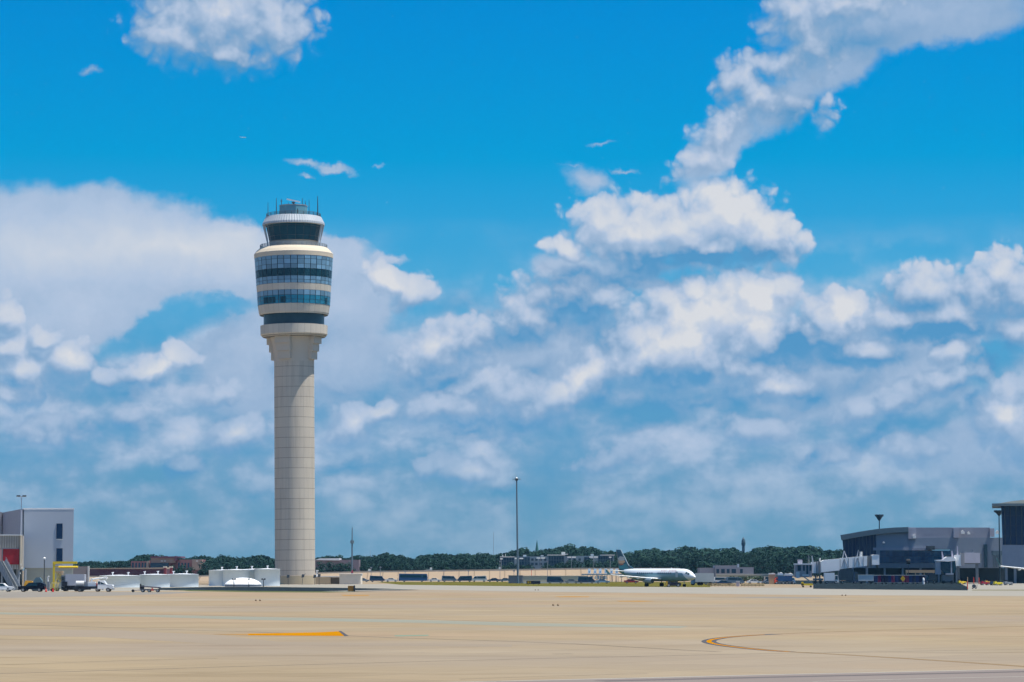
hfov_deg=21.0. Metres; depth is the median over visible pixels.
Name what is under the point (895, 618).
ground
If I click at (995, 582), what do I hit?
tow tractor
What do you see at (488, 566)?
broadleaf tree
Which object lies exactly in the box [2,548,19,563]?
roller door
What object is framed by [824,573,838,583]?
catering truck
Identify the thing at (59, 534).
window
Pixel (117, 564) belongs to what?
broadleaf tree
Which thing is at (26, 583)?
utility cart
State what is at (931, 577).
service truck
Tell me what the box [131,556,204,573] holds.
brick complex
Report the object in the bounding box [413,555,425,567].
broadleaf tree
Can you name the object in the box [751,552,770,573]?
broadleaf tree
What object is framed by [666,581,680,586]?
pushback tractor
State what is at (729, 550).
broadleaf tree
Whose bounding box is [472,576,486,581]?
parked van
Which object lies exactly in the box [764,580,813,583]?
asphalt stand
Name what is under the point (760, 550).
broadleaf tree
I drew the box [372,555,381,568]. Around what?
broadleaf tree
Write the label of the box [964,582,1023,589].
stand apron
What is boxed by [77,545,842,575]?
wood
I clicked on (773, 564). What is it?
broadleaf tree
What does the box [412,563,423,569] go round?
broadleaf tree
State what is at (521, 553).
broadleaf tree
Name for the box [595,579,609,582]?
parked car
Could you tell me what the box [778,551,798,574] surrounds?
broadleaf tree
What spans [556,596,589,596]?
worn guide line
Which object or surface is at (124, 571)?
maroon hall
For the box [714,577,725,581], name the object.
parked van
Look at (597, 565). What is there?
broadleaf tree
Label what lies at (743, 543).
antenna tower
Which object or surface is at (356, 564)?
white roofed hall
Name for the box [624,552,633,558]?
broadleaf tree
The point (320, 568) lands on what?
broadleaf tree
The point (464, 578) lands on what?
parked van
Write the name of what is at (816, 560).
broadleaf tree
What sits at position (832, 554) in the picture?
broadleaf tree
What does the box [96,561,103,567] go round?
broadleaf tree
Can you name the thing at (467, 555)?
broadleaf tree
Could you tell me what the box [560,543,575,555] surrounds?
broadleaf tree
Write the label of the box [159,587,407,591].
asphalt shoulder
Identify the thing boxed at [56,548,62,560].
window
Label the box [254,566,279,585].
storage tank
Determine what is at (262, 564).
broadleaf tree
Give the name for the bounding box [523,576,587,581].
yard wall
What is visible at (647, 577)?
regional jet
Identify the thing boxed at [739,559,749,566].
broadleaf tree
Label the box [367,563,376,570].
broadleaf tree
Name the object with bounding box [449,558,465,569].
broadleaf tree
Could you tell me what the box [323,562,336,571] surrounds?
broadleaf tree
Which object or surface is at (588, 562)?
broadleaf tree
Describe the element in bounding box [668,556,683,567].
broadleaf tree
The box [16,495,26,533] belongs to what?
light mast
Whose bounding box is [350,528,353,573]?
radio mast
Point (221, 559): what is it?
broadleaf tree
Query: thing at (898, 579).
baggage cart
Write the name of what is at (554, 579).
parked van
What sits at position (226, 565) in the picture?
broadleaf tree
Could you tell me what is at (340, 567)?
broadleaf tree
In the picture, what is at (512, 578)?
ribbed shed
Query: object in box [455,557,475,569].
broadleaf tree
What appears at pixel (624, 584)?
grass
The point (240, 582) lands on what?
domed shelter
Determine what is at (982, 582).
tow tractor
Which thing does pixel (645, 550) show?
broadleaf tree
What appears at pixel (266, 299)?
open window
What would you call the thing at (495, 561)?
broadleaf tree
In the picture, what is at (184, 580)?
storage tank
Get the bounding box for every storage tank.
[100,572,139,586]
[140,571,169,586]
[170,571,198,586]
[209,567,224,585]
[223,566,249,585]
[246,566,253,578]
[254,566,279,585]
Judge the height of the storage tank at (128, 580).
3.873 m
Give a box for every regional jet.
[606,550,695,586]
[997,559,1023,570]
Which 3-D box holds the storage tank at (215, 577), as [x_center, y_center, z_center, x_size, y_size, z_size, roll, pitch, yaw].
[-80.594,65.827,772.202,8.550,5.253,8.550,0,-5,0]
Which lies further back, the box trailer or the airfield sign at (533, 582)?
the airfield sign at (533, 582)
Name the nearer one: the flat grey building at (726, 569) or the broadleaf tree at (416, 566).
the flat grey building at (726, 569)
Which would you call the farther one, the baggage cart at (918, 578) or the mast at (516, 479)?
the mast at (516, 479)
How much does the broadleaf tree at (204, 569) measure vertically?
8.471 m
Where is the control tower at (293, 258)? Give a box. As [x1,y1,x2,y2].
[254,196,332,583]
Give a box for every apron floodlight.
[875,514,883,528]
[994,510,1000,581]
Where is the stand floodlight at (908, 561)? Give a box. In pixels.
[906,559,909,583]
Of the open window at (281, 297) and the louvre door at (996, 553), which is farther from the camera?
the louvre door at (996, 553)
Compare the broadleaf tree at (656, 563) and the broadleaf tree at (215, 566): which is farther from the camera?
the broadleaf tree at (656, 563)
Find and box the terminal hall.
[992,500,1023,582]
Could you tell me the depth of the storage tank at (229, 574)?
762.20 m
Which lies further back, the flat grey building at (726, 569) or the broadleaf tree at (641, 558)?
the broadleaf tree at (641, 558)
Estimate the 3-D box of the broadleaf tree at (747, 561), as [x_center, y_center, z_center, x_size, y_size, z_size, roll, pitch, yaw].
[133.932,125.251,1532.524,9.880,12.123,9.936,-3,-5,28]
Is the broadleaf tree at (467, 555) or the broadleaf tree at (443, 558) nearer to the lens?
the broadleaf tree at (443, 558)
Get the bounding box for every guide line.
[248,631,343,635]
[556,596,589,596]
[706,635,790,651]
[784,626,1022,633]
[797,652,1023,666]
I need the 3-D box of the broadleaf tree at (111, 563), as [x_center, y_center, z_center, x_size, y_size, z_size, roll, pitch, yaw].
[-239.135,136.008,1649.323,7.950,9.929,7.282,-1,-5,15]
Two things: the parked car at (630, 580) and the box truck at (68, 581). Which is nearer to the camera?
the box truck at (68, 581)
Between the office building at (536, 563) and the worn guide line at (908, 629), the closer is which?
the worn guide line at (908, 629)
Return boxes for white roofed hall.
[315,558,359,571]
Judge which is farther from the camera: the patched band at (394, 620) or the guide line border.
the patched band at (394, 620)
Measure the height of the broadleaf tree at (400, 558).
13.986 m
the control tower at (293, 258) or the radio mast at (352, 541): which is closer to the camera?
the control tower at (293, 258)
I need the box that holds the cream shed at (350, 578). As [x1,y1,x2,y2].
[339,574,361,583]
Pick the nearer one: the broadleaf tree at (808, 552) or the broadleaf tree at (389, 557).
the broadleaf tree at (808, 552)
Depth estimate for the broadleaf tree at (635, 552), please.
1680.21 m
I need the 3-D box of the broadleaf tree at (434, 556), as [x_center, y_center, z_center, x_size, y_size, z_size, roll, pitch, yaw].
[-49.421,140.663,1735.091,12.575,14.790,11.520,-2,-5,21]
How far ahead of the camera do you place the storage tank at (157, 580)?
706.00 m
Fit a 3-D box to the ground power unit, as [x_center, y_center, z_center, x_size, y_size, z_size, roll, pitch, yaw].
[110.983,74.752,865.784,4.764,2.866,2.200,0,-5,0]
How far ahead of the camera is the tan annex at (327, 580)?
858.81 m
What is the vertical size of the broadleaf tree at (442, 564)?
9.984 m
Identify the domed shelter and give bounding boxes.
[225,578,260,586]
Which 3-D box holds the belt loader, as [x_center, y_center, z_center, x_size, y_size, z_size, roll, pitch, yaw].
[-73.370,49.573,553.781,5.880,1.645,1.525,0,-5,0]
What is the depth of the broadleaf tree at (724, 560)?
1515.53 m
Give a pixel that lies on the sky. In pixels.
(712, 274)
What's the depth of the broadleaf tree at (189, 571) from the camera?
1376.11 m
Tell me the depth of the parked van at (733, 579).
845.87 m
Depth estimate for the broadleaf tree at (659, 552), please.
1680.30 m
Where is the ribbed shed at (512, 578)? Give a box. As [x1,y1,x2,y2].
[508,575,522,582]
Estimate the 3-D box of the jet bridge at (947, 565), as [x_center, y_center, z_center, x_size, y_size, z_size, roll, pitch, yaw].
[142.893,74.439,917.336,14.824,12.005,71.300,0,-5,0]
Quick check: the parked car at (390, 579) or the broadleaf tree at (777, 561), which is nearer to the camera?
the parked car at (390, 579)
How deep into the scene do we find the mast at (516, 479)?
897.83 m
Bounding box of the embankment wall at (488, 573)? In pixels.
[89,568,679,580]
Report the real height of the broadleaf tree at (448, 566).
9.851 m
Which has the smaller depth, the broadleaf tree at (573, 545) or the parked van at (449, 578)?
the parked van at (449, 578)
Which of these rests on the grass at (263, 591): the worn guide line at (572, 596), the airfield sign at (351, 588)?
the airfield sign at (351, 588)
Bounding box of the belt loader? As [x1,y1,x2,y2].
[132,584,160,591]
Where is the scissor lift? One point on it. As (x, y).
(58, 574)
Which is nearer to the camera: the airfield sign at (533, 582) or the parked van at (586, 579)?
the airfield sign at (533, 582)
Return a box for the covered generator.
[33,577,42,590]
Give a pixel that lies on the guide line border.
(713, 641)
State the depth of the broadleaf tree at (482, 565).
1547.51 m
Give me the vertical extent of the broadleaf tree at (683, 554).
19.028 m
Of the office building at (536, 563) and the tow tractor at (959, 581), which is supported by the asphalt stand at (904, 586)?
the tow tractor at (959, 581)
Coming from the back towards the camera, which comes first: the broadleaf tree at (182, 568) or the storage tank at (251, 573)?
the broadleaf tree at (182, 568)
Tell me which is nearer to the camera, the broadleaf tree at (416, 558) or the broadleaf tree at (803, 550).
the broadleaf tree at (803, 550)
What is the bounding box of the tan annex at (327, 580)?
[315,570,338,583]
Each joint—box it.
[0,649,1023,673]
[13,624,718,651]
[14,611,785,628]
[475,673,647,678]
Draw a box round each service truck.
[774,576,784,583]
[785,576,794,583]
[925,573,936,583]
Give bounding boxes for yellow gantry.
[53,561,77,587]
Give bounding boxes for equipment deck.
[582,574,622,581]
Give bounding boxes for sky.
[0,0,1023,570]
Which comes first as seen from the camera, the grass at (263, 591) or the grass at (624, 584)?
the grass at (263, 591)
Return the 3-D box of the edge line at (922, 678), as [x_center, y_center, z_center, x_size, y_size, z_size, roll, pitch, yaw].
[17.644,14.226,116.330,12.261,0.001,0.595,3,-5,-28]
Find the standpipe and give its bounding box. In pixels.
[47,576,49,590]
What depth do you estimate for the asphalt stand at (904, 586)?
735.11 m
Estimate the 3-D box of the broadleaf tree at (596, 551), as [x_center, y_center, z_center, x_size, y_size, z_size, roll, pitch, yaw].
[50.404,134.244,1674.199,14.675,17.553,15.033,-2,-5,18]
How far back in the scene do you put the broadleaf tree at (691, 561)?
1529.69 m
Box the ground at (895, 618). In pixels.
[0,571,1023,681]
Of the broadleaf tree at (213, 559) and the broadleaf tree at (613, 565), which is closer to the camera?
the broadleaf tree at (613, 565)
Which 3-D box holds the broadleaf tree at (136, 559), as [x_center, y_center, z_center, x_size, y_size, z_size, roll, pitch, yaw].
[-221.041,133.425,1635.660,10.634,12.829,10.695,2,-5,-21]
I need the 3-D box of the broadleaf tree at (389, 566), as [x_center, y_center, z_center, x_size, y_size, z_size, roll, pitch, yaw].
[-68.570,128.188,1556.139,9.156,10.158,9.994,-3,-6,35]
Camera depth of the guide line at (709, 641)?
171.16 m
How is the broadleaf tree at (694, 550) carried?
on the ground at (895, 618)
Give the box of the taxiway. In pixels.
[0,584,1023,595]
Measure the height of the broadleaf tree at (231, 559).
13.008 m
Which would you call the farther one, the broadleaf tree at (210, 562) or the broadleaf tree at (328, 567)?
the broadleaf tree at (210, 562)
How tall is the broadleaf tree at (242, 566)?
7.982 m
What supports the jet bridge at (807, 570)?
on the asphalt stand at (904, 586)
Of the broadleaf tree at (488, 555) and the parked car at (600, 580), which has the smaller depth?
the parked car at (600, 580)
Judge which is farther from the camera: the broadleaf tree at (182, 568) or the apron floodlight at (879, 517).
the broadleaf tree at (182, 568)
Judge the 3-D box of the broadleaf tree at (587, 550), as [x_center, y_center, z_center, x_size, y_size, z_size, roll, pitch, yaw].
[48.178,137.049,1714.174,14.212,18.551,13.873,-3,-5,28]
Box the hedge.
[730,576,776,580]
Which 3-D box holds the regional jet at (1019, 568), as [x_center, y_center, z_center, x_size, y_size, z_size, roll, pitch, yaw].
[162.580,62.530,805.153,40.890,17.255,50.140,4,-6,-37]
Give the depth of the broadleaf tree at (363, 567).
1502.11 m
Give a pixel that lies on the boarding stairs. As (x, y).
(8, 574)
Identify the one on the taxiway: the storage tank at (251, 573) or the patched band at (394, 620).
the storage tank at (251, 573)
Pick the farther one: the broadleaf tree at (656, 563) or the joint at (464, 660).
the broadleaf tree at (656, 563)
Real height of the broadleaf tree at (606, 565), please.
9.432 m
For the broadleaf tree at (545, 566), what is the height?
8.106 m
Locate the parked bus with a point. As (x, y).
(413, 577)
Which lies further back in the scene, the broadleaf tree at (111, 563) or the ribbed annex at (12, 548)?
the broadleaf tree at (111, 563)
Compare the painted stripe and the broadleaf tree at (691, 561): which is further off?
the broadleaf tree at (691, 561)
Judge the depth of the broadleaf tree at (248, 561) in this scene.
1678.18 m
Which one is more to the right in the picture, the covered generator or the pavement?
the pavement
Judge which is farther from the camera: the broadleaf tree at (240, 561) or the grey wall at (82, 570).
the broadleaf tree at (240, 561)
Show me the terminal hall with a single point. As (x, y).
(1012, 515)
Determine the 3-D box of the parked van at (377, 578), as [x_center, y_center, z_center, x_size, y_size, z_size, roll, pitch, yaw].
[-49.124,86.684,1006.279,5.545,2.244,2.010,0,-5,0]
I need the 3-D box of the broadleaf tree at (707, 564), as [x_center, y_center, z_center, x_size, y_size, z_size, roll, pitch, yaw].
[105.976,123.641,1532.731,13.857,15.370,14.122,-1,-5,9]
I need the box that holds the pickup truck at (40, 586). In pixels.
[17,582,45,591]
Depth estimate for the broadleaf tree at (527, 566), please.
1379.41 m
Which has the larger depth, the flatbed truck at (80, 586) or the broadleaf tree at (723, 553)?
the broadleaf tree at (723, 553)
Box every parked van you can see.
[370,576,384,581]
[442,576,456,581]
[457,576,471,581]
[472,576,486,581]
[547,576,563,582]
[578,576,594,582]
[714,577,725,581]
[726,577,744,583]
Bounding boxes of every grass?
[183,590,351,591]
[381,582,709,586]
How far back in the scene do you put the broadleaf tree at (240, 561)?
1676.34 m
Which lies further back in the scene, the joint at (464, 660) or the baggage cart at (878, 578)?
the baggage cart at (878, 578)
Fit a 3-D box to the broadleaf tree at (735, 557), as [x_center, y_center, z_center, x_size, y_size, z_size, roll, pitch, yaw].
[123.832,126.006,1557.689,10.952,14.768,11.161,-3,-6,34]
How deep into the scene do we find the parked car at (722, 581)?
796.09 m
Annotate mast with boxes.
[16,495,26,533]
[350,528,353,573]
[515,475,518,582]
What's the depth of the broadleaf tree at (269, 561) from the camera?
1636.53 m
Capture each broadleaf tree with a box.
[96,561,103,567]
[107,560,115,567]
[112,560,124,567]
[125,558,132,567]
[131,555,147,560]
[139,554,149,560]
[174,567,181,573]
[177,564,187,572]
[185,567,195,573]
[198,559,213,574]
[199,562,212,574]
[206,557,217,566]
[210,562,221,569]
[216,554,226,566]
[216,559,231,569]
[219,555,235,566]
[234,557,247,568]
[234,563,247,568]
[241,557,254,565]
[246,564,257,568]
[252,555,261,566]
[254,557,268,568]
[259,556,274,568]
[315,561,325,571]
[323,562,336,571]
[335,562,345,571]
[342,562,355,571]
[355,555,367,566]
[359,563,367,570]
[360,556,374,570]
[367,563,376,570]
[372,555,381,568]
[373,560,386,570]
[378,553,390,566]
[384,554,400,565]
[384,560,396,570]
[389,554,404,570]
[391,560,404,570]
[401,557,412,566]
[402,564,413,570]
[410,560,419,569]
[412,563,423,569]
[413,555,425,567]
[420,557,435,569]
[423,554,440,563]
[427,560,438,569]
[435,554,453,565]
[435,560,450,569]
[447,560,454,569]
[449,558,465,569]
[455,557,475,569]
[459,553,474,564]
[466,559,480,569]
[474,553,484,569]
[477,555,491,569]
[478,553,494,568]
[485,558,496,568]
[486,555,500,568]
[492,553,503,568]
[504,562,513,568]
[509,549,527,556]
[519,547,530,556]
[525,564,534,568]
[530,550,541,555]
[540,562,551,568]
[541,548,560,555]
[553,546,571,555]
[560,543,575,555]
[562,560,575,567]
[567,547,585,555]
[576,561,585,567]
[581,547,597,555]
[584,548,606,555]
[584,560,592,567]
[594,562,604,567]
[603,560,615,567]
[607,561,618,567]
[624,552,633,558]
[626,557,636,567]
[632,549,654,558]
[633,553,652,567]
[634,550,648,565]
[644,555,656,567]
[651,554,667,567]
[653,549,665,566]
[658,553,676,567]
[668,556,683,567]
[673,547,683,555]
[673,551,692,568]
[674,547,691,567]
[679,547,698,571]
[684,552,705,573]
[692,550,713,568]
[707,553,723,564]
[708,549,727,564]
[717,555,733,564]
[718,548,731,559]
[722,548,736,555]
[724,550,748,566]
[727,551,741,566]
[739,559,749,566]
[742,551,757,572]
[744,556,758,573]
[750,547,764,573]
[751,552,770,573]
[763,545,778,573]
[765,552,777,573]
[770,551,788,573]
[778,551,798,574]
[785,547,797,571]
[790,550,813,573]
[797,547,811,552]
[802,551,816,575]
[808,546,822,574]
[810,554,824,576]
[821,550,837,559]
[834,549,843,573]
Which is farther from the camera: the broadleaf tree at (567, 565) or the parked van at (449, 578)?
the broadleaf tree at (567, 565)
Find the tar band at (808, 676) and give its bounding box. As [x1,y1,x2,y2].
[595,671,1023,680]
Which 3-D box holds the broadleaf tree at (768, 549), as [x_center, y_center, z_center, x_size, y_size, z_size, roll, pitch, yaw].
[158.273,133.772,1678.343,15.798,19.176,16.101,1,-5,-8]
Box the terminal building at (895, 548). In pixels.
[840,527,1004,581]
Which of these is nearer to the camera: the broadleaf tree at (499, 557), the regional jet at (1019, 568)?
the regional jet at (1019, 568)
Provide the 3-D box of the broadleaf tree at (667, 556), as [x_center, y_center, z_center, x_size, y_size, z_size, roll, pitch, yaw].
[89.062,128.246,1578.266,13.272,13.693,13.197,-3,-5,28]
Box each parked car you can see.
[385,578,397,581]
[428,578,440,581]
[487,578,499,581]
[564,579,577,582]
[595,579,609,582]
[624,579,638,582]
[716,580,731,582]
[747,579,761,582]
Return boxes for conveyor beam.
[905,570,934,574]
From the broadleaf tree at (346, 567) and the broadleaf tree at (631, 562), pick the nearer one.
the broadleaf tree at (346, 567)
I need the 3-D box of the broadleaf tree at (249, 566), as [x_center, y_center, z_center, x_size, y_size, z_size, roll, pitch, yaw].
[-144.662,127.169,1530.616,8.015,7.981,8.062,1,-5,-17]
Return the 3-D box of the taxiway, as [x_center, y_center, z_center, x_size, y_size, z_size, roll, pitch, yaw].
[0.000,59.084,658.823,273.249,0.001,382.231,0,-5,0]
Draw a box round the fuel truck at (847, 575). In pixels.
[838,569,858,583]
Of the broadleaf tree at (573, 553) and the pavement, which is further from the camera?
the broadleaf tree at (573, 553)
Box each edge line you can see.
[470,669,1013,681]
[813,676,1023,681]
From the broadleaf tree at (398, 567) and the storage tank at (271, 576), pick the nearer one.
the storage tank at (271, 576)
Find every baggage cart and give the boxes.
[874,575,883,583]
[884,575,894,583]
[894,575,904,583]
[905,575,914,583]
[915,575,924,583]
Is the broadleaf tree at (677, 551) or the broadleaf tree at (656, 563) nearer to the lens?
the broadleaf tree at (656, 563)
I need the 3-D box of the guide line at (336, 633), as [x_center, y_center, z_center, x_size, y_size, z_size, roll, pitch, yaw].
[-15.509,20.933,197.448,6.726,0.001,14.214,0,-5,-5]
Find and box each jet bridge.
[793,550,878,583]
[934,546,981,583]
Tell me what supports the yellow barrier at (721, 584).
on the grass at (624, 584)
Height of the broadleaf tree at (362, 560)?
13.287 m
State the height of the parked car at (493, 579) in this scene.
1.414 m
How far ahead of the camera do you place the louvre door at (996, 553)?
956.93 m
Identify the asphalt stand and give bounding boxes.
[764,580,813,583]
[813,581,967,589]
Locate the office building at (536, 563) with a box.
[500,552,613,568]
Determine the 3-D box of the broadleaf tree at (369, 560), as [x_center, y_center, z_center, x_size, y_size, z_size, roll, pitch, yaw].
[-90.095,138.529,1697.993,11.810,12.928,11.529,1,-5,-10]
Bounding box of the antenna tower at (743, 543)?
[741,537,745,551]
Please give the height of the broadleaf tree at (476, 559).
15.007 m
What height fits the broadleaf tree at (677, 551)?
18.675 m
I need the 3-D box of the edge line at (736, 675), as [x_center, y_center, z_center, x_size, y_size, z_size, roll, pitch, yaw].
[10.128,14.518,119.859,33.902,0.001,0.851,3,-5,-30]
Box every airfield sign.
[348,585,354,591]
[526,581,539,584]
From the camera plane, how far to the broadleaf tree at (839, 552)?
1663.53 m
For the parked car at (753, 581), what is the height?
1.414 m
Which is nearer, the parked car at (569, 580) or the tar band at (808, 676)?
the tar band at (808, 676)
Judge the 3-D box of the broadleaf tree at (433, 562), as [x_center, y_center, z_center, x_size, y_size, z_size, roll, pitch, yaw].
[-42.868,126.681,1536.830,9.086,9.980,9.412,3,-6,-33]
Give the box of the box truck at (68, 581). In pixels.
[61,574,85,590]
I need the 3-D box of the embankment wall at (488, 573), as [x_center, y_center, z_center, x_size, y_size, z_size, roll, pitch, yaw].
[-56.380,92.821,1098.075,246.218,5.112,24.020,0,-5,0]
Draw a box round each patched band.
[0,612,686,627]
[0,629,511,646]
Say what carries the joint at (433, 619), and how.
on the ground at (895, 618)
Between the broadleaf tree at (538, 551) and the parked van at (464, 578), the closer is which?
the parked van at (464, 578)
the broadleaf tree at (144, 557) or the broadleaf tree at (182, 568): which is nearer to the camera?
the broadleaf tree at (182, 568)
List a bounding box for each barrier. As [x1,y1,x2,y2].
[523,582,599,582]
[708,583,735,585]
[741,583,763,585]
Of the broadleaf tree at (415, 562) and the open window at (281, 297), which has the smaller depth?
the open window at (281, 297)
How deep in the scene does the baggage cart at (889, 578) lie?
867.92 m
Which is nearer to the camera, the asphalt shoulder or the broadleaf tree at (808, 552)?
the asphalt shoulder
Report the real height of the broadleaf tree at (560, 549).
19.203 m
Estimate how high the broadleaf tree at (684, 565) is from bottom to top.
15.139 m
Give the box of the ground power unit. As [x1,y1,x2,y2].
[858,575,873,583]
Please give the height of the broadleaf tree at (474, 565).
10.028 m
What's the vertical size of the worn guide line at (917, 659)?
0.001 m
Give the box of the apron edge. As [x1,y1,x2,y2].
[0,592,194,597]
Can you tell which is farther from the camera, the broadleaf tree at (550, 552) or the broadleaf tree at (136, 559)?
the broadleaf tree at (550, 552)
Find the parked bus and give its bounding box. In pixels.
[399,574,427,581]
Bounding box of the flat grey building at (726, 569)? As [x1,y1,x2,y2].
[697,564,753,576]
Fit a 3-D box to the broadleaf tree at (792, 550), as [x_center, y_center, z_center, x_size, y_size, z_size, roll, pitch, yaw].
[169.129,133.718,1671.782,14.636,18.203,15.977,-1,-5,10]
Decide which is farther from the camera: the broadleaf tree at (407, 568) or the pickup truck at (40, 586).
the broadleaf tree at (407, 568)
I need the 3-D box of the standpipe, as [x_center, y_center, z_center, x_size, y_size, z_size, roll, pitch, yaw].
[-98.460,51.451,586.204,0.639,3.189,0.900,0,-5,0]
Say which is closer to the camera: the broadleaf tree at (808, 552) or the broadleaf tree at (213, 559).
the broadleaf tree at (808, 552)
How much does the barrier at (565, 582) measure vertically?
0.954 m
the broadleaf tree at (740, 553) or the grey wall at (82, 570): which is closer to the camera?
the grey wall at (82, 570)
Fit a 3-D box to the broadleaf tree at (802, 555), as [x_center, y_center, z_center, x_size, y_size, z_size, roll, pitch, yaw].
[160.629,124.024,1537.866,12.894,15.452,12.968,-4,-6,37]
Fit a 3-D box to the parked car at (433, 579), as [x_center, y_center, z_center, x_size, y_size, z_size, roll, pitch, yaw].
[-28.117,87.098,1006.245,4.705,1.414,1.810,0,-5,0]
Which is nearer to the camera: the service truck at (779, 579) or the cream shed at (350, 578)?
the service truck at (779, 579)
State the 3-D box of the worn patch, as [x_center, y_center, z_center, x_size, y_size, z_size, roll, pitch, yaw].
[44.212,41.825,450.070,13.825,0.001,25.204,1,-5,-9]
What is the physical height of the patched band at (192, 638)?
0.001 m
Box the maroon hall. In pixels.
[89,566,172,575]
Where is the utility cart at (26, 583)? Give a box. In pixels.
[24,581,32,590]
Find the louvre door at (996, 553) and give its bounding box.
[992,551,1001,566]
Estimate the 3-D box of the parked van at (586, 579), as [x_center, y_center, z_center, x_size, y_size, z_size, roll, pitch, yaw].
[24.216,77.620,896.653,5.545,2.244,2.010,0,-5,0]
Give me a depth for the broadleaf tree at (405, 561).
1661.10 m
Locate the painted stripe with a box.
[394,635,427,635]
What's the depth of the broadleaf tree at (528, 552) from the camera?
1735.05 m
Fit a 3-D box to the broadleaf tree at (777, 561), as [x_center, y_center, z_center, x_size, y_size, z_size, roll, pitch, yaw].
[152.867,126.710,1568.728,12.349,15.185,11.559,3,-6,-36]
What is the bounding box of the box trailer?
[691,573,713,584]
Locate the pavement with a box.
[503,669,1023,681]
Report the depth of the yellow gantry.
588.06 m
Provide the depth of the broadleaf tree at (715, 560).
1559.53 m
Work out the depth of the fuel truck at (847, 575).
888.63 m
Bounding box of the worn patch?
[742,597,825,597]
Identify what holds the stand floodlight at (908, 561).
on the asphalt stand at (904, 586)
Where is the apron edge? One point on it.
(32, 594)
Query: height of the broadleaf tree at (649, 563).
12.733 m
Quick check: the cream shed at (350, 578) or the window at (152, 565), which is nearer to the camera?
the cream shed at (350, 578)
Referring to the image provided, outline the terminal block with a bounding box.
[0,508,73,588]
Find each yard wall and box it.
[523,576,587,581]
[716,574,783,580]
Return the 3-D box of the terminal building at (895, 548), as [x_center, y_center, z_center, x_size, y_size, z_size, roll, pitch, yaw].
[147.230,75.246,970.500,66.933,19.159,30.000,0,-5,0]
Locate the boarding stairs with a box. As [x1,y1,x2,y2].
[0,558,20,589]
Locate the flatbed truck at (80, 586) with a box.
[74,576,114,591]
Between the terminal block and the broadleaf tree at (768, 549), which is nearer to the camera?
the terminal block
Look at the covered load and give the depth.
848.07 m
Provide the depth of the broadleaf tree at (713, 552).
1635.58 m
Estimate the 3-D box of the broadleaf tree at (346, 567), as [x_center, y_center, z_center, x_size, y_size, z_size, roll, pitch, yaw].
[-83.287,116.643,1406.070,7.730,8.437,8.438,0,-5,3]
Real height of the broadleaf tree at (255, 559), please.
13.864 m
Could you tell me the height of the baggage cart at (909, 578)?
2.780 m
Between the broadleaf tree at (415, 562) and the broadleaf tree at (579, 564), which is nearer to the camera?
the broadleaf tree at (579, 564)
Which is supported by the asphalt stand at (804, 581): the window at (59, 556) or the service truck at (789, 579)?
the service truck at (789, 579)
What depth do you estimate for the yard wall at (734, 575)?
1056.20 m
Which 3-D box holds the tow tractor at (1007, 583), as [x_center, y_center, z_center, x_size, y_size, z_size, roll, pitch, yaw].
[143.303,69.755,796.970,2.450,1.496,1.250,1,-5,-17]
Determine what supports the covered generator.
on the taxiway
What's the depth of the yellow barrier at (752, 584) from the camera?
742.16 m
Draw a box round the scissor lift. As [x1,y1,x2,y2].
[50,571,63,590]
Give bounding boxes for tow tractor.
[957,579,965,583]
[980,580,988,584]
[993,580,1002,584]
[1004,580,1012,584]
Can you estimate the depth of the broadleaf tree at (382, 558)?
1740.12 m
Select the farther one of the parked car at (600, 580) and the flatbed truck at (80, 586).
the parked car at (600, 580)
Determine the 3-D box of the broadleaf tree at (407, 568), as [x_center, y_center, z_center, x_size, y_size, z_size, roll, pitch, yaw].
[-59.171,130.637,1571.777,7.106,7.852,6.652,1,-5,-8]
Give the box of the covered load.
[768,573,774,583]
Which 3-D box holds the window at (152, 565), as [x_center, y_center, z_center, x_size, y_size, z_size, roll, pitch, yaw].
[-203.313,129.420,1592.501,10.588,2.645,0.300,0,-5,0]
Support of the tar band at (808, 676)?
on the pavement
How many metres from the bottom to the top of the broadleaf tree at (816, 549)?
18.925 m
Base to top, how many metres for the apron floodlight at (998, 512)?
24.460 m
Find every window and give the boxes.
[56,523,62,539]
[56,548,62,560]
[150,563,168,567]
[263,297,275,303]
[280,296,285,301]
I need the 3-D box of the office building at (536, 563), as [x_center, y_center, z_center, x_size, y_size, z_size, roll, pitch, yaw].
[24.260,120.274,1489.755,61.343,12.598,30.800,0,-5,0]
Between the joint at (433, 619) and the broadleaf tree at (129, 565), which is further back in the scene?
the broadleaf tree at (129, 565)
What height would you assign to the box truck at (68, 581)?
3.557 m
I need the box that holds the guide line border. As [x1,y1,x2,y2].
[701,634,795,651]
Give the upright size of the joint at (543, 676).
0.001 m
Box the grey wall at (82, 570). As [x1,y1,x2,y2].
[73,566,89,581]
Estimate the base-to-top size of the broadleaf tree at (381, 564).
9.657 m
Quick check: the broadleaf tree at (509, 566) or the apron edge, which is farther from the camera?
the broadleaf tree at (509, 566)
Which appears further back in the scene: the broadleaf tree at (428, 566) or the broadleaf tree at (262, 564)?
the broadleaf tree at (262, 564)
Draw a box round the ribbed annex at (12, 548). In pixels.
[0,534,26,585]
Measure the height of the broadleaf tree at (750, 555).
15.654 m

